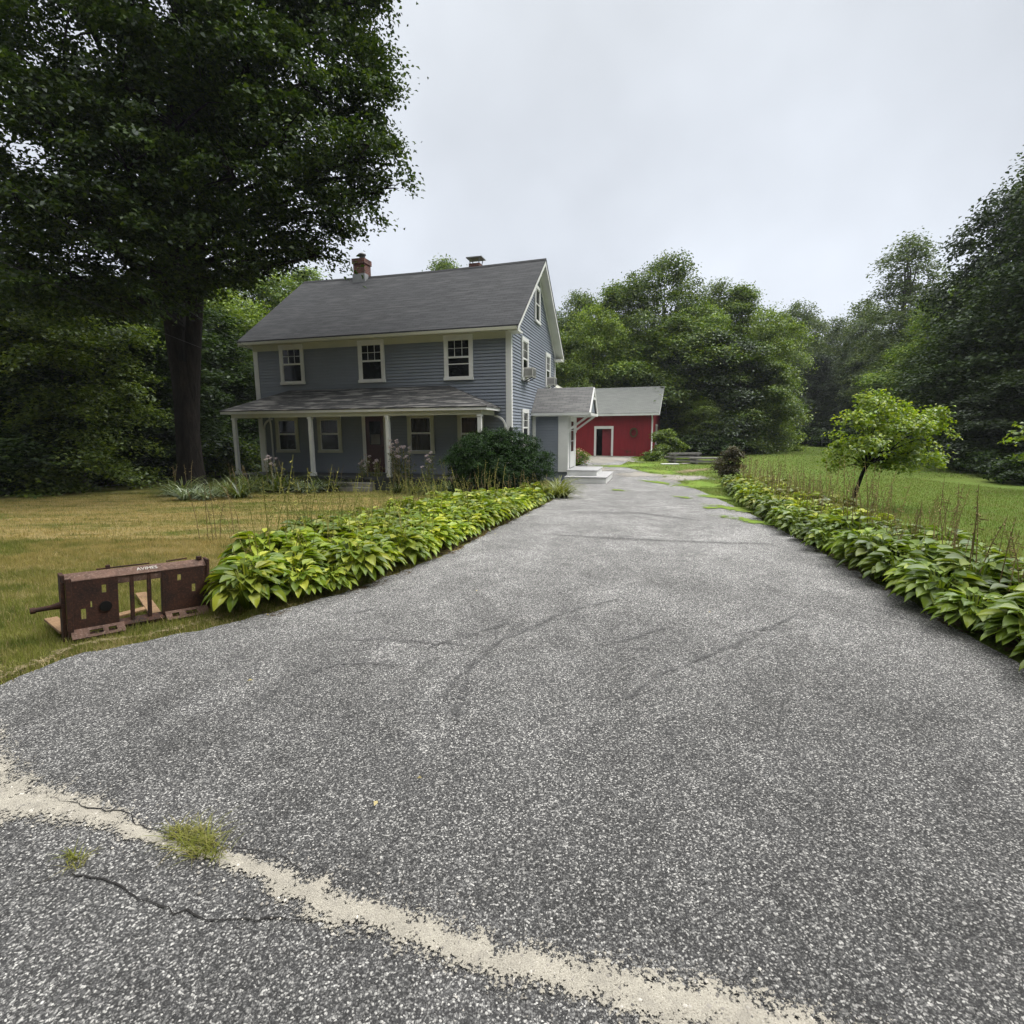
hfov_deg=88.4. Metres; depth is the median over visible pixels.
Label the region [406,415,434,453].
window
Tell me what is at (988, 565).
hosta
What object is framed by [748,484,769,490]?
hosta
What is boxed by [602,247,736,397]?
broadleaf tree
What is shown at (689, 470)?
dry patch
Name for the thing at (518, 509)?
hosta
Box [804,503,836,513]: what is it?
hosta
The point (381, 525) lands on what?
hosta
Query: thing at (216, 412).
broadleaf tree
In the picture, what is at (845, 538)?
hosta
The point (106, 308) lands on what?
service cable
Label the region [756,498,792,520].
hosta
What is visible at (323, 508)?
hosta
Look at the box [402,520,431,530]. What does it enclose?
hosta
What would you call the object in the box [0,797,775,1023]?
road
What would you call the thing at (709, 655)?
tyre scuff
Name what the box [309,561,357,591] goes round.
hosta
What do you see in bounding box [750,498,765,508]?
hosta
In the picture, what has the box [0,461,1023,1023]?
driveway
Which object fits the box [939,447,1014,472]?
undergrowth bush
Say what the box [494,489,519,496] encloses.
hosta
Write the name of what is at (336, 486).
daylily
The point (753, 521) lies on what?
turf patch
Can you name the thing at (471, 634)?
tyre scuff
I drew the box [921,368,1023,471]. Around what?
broadleaf tree
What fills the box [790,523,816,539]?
hosta
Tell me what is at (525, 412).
window
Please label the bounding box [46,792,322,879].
crack
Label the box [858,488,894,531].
hosta
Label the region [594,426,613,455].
doorway
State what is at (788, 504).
hosta
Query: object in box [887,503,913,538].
hosta
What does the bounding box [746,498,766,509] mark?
hosta
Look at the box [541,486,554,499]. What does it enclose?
hosta
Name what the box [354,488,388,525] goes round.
hosta
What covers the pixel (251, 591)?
hosta
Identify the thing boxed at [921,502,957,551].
hosta
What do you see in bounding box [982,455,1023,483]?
undergrowth bush
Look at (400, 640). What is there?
tyre scuff
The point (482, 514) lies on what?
hosta
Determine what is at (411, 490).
hosta
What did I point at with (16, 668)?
dry verge
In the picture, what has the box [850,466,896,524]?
hosta
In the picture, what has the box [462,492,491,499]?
hosta
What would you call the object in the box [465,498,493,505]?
hosta
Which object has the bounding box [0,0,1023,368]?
sky
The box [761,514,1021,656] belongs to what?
bed soil
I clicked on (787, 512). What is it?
hosta
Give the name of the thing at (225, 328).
broadleaf tree
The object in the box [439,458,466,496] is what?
hosta
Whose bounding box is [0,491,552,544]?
lawn grass
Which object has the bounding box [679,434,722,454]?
undergrowth bush
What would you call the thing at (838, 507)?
hosta
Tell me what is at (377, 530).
hosta
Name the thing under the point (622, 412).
barn
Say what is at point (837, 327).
broadleaf tree
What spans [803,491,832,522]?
hosta
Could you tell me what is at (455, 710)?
tyre scuff
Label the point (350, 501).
hosta
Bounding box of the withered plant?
[705,458,726,471]
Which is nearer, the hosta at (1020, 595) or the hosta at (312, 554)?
the hosta at (1020, 595)
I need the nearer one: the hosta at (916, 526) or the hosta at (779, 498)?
the hosta at (916, 526)
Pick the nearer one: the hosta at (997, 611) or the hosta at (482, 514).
the hosta at (997, 611)
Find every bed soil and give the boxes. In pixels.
[178,508,536,616]
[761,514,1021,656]
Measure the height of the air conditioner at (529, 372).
0.534 m
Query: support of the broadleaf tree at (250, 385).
on the ground at (960, 479)
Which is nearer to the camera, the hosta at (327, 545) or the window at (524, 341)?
the hosta at (327, 545)
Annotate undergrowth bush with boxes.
[169,437,261,479]
[230,443,261,470]
[657,434,715,453]
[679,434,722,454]
[704,434,755,455]
[792,426,810,443]
[800,426,835,444]
[809,428,849,446]
[825,429,869,445]
[919,438,964,465]
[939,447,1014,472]
[940,452,972,468]
[943,434,1023,456]
[944,435,973,445]
[967,451,1022,474]
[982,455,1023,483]
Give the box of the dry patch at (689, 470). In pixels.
[675,468,709,472]
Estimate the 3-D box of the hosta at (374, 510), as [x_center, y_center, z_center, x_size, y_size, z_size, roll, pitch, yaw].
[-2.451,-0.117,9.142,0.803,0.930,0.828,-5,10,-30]
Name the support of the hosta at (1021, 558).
on the bed soil at (960, 621)
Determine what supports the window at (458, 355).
in the farmhouse
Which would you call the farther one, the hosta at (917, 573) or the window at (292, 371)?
the window at (292, 371)
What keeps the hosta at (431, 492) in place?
on the bed soil at (353, 588)
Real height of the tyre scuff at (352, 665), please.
0.001 m
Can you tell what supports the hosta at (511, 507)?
on the bed soil at (353, 588)
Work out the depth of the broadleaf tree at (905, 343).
49.87 m
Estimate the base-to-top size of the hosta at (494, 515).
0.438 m
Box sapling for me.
[996,421,1023,462]
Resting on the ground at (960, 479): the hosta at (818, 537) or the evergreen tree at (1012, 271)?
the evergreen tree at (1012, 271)
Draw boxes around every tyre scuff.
[303,660,409,673]
[347,637,460,646]
[420,621,507,650]
[436,596,622,703]
[448,673,474,729]
[539,533,773,544]
[609,626,672,644]
[619,615,793,703]
[733,625,781,634]
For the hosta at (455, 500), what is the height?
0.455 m
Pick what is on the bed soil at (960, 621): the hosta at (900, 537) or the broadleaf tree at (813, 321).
the hosta at (900, 537)
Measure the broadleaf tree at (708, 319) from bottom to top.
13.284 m
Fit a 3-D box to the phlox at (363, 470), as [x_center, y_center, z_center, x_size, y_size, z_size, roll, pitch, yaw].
[-5.383,-1.487,19.341,0.739,1.307,0.589,-9,12,-44]
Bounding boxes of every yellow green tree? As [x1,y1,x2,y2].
[0,281,175,497]
[203,288,270,437]
[555,297,646,387]
[669,398,737,454]
[732,302,822,451]
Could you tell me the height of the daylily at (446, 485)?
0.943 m
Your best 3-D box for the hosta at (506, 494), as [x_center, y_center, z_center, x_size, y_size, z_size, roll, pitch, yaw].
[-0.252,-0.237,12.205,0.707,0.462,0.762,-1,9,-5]
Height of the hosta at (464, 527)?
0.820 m
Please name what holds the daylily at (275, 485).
on the ground at (960, 479)
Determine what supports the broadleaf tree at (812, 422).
on the ground at (960, 479)
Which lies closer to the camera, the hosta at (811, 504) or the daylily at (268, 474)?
the hosta at (811, 504)
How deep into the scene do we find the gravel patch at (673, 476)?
23.18 m
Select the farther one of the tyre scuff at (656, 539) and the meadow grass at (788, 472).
the meadow grass at (788, 472)
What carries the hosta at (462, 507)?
on the bed soil at (353, 588)
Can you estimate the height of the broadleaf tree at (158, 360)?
8.445 m
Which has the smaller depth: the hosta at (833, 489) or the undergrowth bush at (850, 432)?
the hosta at (833, 489)
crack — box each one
[4,872,385,926]
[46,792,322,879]
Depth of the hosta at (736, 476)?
18.30 m
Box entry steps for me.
[564,466,613,483]
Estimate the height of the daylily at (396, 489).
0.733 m
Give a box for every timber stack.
[664,452,702,462]
[688,457,720,463]
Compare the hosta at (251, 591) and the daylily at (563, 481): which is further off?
the daylily at (563, 481)
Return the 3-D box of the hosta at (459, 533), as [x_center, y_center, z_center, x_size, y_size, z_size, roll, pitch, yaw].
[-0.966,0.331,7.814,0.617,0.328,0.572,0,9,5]
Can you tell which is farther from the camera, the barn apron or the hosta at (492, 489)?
the barn apron
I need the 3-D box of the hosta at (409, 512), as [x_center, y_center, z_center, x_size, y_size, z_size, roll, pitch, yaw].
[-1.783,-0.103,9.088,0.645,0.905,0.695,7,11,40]
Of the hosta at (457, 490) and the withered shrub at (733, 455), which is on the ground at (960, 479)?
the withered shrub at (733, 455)
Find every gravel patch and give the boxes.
[584,465,614,470]
[591,456,635,461]
[614,471,663,476]
[654,474,715,481]
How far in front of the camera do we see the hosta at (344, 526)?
7.00 m
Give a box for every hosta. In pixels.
[200,558,292,612]
[211,504,272,582]
[217,457,297,564]
[217,551,291,604]
[250,463,329,554]
[255,494,280,545]
[263,545,331,587]
[268,559,332,600]
[274,464,326,539]
[278,505,327,561]
[281,469,345,548]
[281,477,315,525]
[289,549,337,585]
[290,517,307,551]
[292,467,334,525]
[307,469,363,537]
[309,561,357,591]
[317,509,340,544]
[318,492,336,525]
[320,537,369,566]
[320,538,392,581]
[324,488,359,518]
[328,491,346,518]
[330,475,362,525]
[334,498,375,542]
[341,531,386,550]
[342,514,369,523]
[343,481,365,515]
[344,476,387,532]
[353,481,384,518]
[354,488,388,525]
[354,539,406,574]
[355,481,387,521]
[360,499,372,533]
[366,525,405,553]
[370,489,397,517]
[372,515,396,525]
[375,485,404,532]
[376,475,407,518]
[379,496,431,564]
[383,470,415,509]
[390,525,415,539]
[393,486,413,511]
[396,481,417,517]
[396,513,428,525]
[401,477,429,509]
[402,477,415,503]
[402,494,441,560]
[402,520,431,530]
[410,477,436,501]
[410,506,442,518]
[411,500,440,509]
[411,514,448,528]
[414,522,459,550]
[421,470,436,499]
[422,476,446,515]
[424,467,449,498]
[428,499,451,508]
[428,514,456,525]
[430,506,465,524]
[431,522,466,545]
[436,492,462,501]
[437,498,460,505]
[438,501,463,509]
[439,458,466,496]
[441,505,467,512]
[446,492,479,537]
[453,514,485,535]
[458,480,476,504]
[458,492,479,499]
[460,501,480,507]
[461,509,492,531]
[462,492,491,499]
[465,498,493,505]
[466,505,500,526]
[476,503,509,524]
[477,459,498,491]
[481,498,514,522]
[482,464,505,503]
[491,492,512,498]
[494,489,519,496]
[496,501,520,519]
[501,503,519,516]
[502,496,527,514]
[510,494,534,508]
[510,496,531,510]
[519,491,544,504]
[520,482,546,495]
[522,487,546,501]
[528,495,537,507]
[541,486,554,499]
[719,474,733,483]
[722,479,736,486]
[725,482,737,489]
[728,483,753,497]
[734,474,752,478]
[734,488,762,502]
[736,454,757,483]
[737,455,757,481]
[742,494,770,505]
[743,459,762,485]
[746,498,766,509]
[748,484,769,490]
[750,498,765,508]
[754,499,778,511]
[754,503,776,515]
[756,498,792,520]
[758,463,781,496]
[762,467,776,494]
[763,505,801,523]
[763,506,795,520]
[766,454,788,485]
[766,470,784,498]
[769,467,786,491]
[770,475,786,497]
[771,470,795,502]
[772,467,797,497]
[772,507,814,526]
[777,516,811,534]
[780,477,798,502]
[784,501,813,510]
[785,462,812,506]
[786,465,807,492]
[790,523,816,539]
[791,468,821,502]
[794,481,826,517]
[798,470,823,504]
[799,519,839,539]
[799,526,844,550]
[802,470,829,498]
[802,491,815,512]
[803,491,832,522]
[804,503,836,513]
[815,455,859,509]
[815,476,846,506]
[816,514,828,522]
[817,470,865,529]
[820,534,853,558]
[821,464,883,537]
[824,470,858,515]
[825,527,895,563]
[833,506,866,513]
[837,534,914,576]
[839,480,872,521]
[844,484,871,515]
[845,487,854,506]
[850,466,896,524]
[852,484,915,547]
[855,546,930,585]
[857,494,885,531]
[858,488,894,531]
[866,478,890,526]
[874,487,904,527]
[880,514,915,550]
[880,538,964,569]
[883,558,968,605]
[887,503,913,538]
[888,523,926,533]
[888,563,989,611]
[897,503,923,534]
[905,509,921,539]
[910,492,947,540]
[913,478,979,550]
[919,486,984,563]
[920,587,1017,633]
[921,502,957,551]
[933,485,1023,589]
[935,521,986,575]
[952,542,1005,562]
[968,518,1023,613]
[971,598,1023,645]
[979,514,1023,568]
[981,538,1001,561]
[983,578,1023,640]
[1007,566,1023,592]
[1008,631,1023,670]
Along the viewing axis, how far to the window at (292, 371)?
21.12 m
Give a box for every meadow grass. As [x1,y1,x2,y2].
[577,444,986,479]
[680,478,1023,637]
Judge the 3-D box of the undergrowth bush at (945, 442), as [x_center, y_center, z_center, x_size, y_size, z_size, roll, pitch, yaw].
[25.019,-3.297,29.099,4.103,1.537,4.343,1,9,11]
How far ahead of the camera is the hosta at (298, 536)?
5.89 m
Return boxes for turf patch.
[591,463,663,467]
[635,469,676,474]
[643,480,673,485]
[669,479,721,487]
[686,493,735,500]
[701,503,755,511]
[722,515,789,527]
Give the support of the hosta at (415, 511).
on the bed soil at (353, 588)
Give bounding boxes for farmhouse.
[219,252,597,491]
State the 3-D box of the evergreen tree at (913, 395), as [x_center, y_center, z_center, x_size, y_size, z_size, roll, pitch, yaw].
[31.618,-8.452,37.663,9.441,8.916,10.542,-1,9,-7]
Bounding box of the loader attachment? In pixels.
[30,556,209,641]
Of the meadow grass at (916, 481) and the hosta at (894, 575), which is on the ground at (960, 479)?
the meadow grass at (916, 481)
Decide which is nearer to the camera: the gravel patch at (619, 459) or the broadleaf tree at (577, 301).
the gravel patch at (619, 459)
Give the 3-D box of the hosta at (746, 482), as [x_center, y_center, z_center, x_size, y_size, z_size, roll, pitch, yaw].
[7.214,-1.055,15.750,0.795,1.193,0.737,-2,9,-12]
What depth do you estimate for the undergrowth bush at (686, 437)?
38.34 m
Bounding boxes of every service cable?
[0,177,252,350]
[0,260,252,365]
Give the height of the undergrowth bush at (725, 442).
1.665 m
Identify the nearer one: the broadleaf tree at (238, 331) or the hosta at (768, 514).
the hosta at (768, 514)
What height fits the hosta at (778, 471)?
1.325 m
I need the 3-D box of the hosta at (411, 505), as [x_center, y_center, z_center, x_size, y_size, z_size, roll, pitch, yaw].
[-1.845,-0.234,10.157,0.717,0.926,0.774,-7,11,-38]
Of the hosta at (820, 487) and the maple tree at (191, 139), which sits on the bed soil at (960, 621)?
the hosta at (820, 487)
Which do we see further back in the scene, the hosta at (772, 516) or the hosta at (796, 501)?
the hosta at (796, 501)
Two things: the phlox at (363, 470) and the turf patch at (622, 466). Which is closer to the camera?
the phlox at (363, 470)
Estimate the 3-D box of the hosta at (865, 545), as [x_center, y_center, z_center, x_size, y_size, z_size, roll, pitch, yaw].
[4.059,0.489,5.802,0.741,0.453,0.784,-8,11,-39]
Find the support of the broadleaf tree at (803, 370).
on the ground at (960, 479)
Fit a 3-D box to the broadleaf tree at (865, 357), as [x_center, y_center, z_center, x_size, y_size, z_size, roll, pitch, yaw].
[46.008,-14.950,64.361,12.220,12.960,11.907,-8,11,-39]
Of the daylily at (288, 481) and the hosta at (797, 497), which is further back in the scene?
the daylily at (288, 481)
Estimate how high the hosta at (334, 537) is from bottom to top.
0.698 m
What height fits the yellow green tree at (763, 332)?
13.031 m
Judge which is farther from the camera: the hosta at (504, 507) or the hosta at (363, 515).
the hosta at (504, 507)
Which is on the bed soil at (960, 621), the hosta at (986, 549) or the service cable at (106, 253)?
the hosta at (986, 549)
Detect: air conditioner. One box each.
[524,367,535,381]
[547,377,556,387]
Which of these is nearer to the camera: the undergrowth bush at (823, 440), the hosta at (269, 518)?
the hosta at (269, 518)
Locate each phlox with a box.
[264,455,279,487]
[357,454,370,481]
[370,459,385,480]
[387,439,403,487]
[397,445,416,489]
[419,451,435,487]
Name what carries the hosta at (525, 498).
on the bed soil at (353, 588)
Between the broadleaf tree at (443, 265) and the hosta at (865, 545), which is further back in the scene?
the broadleaf tree at (443, 265)
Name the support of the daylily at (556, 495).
on the ground at (960, 479)
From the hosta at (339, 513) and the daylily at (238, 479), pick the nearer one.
the hosta at (339, 513)
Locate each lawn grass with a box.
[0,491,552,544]
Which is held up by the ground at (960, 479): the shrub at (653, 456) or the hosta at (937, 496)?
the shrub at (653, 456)
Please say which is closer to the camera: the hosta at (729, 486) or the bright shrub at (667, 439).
the hosta at (729, 486)
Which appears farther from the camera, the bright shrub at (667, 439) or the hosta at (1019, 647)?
the bright shrub at (667, 439)
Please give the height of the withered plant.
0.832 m
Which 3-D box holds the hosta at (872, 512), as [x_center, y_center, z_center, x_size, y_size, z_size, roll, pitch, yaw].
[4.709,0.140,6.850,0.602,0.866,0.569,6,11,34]
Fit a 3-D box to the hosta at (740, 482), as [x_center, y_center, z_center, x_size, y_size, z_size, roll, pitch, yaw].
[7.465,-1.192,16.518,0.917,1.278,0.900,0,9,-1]
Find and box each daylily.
[134,480,190,497]
[152,465,211,493]
[157,483,214,500]
[172,483,220,499]
[181,476,241,495]
[191,487,228,499]
[198,477,258,497]
[208,469,265,485]
[209,463,278,497]
[225,469,275,491]
[236,471,293,491]
[241,459,308,493]
[243,469,302,486]
[267,471,308,490]
[278,479,317,492]
[290,479,335,492]
[294,471,346,491]
[316,465,352,490]
[378,473,410,492]
[401,480,428,492]
[414,481,444,493]
[428,466,460,493]
[530,481,581,497]
[539,480,585,498]
[545,475,581,491]
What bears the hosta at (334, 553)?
on the bed soil at (353, 588)
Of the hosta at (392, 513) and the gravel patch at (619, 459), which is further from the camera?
the gravel patch at (619, 459)
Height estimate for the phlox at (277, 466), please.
1.288 m
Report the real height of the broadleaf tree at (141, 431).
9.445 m
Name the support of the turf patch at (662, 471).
on the driveway
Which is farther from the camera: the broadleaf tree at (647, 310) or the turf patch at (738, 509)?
the broadleaf tree at (647, 310)
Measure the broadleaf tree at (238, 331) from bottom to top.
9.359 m
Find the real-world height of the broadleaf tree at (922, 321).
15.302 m
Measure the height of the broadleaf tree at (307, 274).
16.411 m
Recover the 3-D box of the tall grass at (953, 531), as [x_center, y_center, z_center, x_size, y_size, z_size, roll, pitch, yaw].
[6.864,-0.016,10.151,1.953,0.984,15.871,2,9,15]
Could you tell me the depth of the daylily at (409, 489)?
17.64 m
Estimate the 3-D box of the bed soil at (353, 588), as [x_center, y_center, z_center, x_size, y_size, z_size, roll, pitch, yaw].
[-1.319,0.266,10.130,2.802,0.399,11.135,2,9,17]
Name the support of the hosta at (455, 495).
on the bed soil at (353, 588)
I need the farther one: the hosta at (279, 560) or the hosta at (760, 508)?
the hosta at (760, 508)
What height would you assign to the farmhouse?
10.540 m
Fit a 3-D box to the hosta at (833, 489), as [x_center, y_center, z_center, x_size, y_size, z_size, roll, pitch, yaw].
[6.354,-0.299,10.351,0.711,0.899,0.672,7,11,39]
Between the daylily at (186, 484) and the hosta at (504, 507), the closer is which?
the hosta at (504, 507)
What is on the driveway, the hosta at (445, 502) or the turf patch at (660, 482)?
the turf patch at (660, 482)
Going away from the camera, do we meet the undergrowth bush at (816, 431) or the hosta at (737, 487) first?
the hosta at (737, 487)
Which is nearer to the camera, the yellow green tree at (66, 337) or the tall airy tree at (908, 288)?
the yellow green tree at (66, 337)
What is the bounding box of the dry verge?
[0,614,229,678]
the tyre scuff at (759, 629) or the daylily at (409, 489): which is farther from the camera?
the daylily at (409, 489)
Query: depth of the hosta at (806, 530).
7.66 m
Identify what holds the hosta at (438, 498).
on the bed soil at (353, 588)
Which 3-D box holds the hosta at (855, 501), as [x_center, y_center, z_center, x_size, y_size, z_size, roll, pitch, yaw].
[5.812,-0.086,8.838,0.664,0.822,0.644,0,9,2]
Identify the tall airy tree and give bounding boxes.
[699,276,749,329]
[847,228,955,386]
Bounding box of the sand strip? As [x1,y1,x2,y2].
[0,725,891,1023]
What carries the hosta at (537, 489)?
on the bed soil at (353, 588)
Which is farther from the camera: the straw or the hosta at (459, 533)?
the hosta at (459, 533)
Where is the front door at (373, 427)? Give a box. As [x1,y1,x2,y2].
[361,416,386,472]
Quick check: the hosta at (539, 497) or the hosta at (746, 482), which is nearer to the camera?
the hosta at (539, 497)
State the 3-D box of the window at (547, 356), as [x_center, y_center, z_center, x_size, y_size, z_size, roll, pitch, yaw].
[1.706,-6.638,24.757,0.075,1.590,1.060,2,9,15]
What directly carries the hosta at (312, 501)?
on the bed soil at (353, 588)
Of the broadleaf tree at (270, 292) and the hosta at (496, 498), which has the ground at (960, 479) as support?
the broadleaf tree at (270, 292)
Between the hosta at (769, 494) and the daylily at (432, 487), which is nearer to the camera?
the hosta at (769, 494)
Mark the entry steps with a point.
(592, 475)
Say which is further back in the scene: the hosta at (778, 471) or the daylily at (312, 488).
the daylily at (312, 488)
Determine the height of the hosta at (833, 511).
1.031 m
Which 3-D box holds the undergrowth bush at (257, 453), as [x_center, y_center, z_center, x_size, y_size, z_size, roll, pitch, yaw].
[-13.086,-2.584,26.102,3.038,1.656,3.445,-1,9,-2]
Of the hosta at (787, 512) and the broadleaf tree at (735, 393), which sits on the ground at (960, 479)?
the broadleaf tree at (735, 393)
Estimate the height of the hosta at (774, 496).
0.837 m
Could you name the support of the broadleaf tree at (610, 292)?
on the ground at (960, 479)
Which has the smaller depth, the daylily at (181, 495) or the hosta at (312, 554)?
the hosta at (312, 554)
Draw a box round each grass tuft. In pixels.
[48,834,101,878]
[137,806,232,867]
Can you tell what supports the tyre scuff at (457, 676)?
on the driveway
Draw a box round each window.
[274,417,300,452]
[278,344,305,384]
[316,417,342,452]
[357,339,385,382]
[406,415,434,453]
[443,334,473,380]
[457,414,483,446]
[521,336,529,381]
[521,409,528,445]
[534,285,540,325]
[545,352,550,387]
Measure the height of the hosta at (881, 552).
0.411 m
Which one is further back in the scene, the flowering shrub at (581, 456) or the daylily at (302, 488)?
the flowering shrub at (581, 456)
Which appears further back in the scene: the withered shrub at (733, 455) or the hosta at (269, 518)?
the withered shrub at (733, 455)
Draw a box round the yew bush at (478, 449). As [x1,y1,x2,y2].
[435,425,557,493]
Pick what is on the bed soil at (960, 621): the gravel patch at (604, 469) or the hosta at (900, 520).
the hosta at (900, 520)
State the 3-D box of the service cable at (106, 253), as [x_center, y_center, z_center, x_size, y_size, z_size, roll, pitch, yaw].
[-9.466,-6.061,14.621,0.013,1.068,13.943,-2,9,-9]
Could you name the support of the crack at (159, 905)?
on the road
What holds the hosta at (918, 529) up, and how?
on the bed soil at (960, 621)
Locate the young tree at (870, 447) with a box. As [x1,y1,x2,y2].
[817,386,962,497]
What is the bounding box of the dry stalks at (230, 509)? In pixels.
[214,485,240,532]
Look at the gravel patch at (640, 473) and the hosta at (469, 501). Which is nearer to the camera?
the hosta at (469, 501)
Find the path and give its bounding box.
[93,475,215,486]
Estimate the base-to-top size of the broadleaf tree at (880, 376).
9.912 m
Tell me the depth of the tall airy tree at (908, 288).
58.45 m
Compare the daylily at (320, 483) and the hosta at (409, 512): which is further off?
the daylily at (320, 483)
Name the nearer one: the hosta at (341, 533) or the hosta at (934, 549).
the hosta at (934, 549)
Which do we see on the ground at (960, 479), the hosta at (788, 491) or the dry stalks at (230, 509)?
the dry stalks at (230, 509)
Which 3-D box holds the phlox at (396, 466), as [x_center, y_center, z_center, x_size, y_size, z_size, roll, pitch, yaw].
[-4.117,-1.670,18.710,0.598,1.826,0.856,0,9,0]
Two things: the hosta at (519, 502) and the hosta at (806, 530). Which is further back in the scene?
the hosta at (519, 502)
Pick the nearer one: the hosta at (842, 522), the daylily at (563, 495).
the hosta at (842, 522)
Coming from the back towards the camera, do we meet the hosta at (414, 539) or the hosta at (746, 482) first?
the hosta at (746, 482)
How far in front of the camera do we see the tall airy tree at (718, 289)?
48.73 m
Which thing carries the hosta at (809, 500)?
on the bed soil at (960, 621)
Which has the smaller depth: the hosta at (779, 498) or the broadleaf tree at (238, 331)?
the hosta at (779, 498)
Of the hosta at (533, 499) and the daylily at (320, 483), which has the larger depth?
the daylily at (320, 483)
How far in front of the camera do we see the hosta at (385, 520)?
8.38 m
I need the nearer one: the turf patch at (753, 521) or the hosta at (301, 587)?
the hosta at (301, 587)
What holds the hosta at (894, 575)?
on the bed soil at (960, 621)
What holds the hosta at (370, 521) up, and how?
on the bed soil at (353, 588)
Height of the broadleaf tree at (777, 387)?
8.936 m
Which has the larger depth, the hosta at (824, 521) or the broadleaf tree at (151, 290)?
the broadleaf tree at (151, 290)
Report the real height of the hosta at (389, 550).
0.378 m
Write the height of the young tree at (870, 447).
2.806 m
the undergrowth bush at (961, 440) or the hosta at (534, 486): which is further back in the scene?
the undergrowth bush at (961, 440)
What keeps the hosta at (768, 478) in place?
on the bed soil at (960, 621)
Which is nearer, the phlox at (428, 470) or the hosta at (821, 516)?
the hosta at (821, 516)
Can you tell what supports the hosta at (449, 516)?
on the bed soil at (353, 588)
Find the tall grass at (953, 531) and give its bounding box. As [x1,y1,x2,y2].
[783,481,1023,569]
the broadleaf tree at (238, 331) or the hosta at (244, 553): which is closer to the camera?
the hosta at (244, 553)
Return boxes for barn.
[576,386,666,456]
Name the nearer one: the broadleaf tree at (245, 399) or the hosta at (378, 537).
the hosta at (378, 537)
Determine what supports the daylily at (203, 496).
on the ground at (960, 479)
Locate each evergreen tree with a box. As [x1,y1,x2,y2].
[0,181,63,279]
[793,352,848,429]
[818,361,872,431]
[875,332,969,453]
[892,145,1023,465]
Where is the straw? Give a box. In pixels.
[154,808,249,867]
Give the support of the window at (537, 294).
in the farmhouse
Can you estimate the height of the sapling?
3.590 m
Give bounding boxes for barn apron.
[582,456,635,462]
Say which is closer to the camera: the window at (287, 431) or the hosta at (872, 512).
the hosta at (872, 512)
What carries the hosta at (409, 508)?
on the bed soil at (353, 588)
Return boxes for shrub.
[576,448,593,464]
[639,449,665,460]
[649,428,691,457]
[715,445,748,476]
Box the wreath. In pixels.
[630,428,637,436]
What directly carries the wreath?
attached to the barn
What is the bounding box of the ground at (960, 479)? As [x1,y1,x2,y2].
[0,444,1023,684]
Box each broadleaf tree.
[0,262,171,495]
[0,264,223,468]
[5,288,260,483]
[38,270,252,435]
[58,274,232,434]
[83,355,251,475]
[107,285,258,470]
[159,369,259,456]
[201,348,259,446]
[205,269,267,325]
[224,260,302,332]
[227,326,255,425]
[263,266,328,307]
[422,253,466,270]
[555,327,603,387]
[556,288,628,374]
[584,333,684,431]
[585,279,646,382]
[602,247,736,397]
[628,309,760,437]
[656,327,784,452]
[660,298,744,428]
[698,341,813,453]
[718,281,767,408]
[767,319,820,427]
[778,297,840,413]
[778,375,815,444]
[792,385,832,427]
[811,315,869,396]
[825,299,891,426]
[831,342,908,429]
[841,306,921,424]
[843,341,947,434]
[875,288,954,396]
[880,307,1023,464]
[889,253,1008,407]
[907,168,1023,428]
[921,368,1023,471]
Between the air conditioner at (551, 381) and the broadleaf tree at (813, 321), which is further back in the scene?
the broadleaf tree at (813, 321)
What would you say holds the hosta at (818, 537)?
on the bed soil at (960, 621)
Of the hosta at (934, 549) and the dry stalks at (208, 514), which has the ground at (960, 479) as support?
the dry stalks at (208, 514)
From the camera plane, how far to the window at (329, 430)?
21.14 m
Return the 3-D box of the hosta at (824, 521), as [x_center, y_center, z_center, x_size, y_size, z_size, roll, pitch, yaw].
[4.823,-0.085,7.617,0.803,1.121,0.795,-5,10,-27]
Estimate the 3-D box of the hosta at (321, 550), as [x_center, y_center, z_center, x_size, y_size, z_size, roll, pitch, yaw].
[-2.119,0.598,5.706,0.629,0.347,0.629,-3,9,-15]
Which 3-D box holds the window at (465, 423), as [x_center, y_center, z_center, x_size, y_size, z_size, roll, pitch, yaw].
[-1.540,-2.888,19.521,1.060,1.580,0.075,2,9,15]
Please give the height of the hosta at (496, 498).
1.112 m
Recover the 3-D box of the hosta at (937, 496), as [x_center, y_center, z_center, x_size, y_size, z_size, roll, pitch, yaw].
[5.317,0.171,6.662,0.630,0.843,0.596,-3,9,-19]
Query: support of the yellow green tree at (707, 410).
on the ground at (960, 479)
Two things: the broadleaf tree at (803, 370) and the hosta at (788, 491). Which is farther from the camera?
the broadleaf tree at (803, 370)
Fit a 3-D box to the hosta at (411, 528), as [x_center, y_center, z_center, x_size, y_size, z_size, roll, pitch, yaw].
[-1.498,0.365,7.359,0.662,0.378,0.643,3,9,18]
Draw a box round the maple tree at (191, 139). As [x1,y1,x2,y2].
[0,0,428,491]
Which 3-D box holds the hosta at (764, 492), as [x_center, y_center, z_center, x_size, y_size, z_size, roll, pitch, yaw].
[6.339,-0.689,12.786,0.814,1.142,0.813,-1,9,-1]
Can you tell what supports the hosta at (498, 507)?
on the bed soil at (353, 588)
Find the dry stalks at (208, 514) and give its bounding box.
[186,486,225,539]
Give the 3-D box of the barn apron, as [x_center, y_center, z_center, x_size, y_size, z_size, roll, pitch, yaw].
[5.870,-3.674,36.290,4.252,0.101,8.356,4,10,25]
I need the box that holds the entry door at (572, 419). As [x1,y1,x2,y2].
[569,417,574,467]
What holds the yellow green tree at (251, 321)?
on the ground at (960, 479)
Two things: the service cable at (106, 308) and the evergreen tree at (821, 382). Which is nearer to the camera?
the service cable at (106, 308)
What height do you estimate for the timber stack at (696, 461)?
0.370 m
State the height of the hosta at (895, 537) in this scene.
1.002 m
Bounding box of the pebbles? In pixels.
[0,719,904,1023]

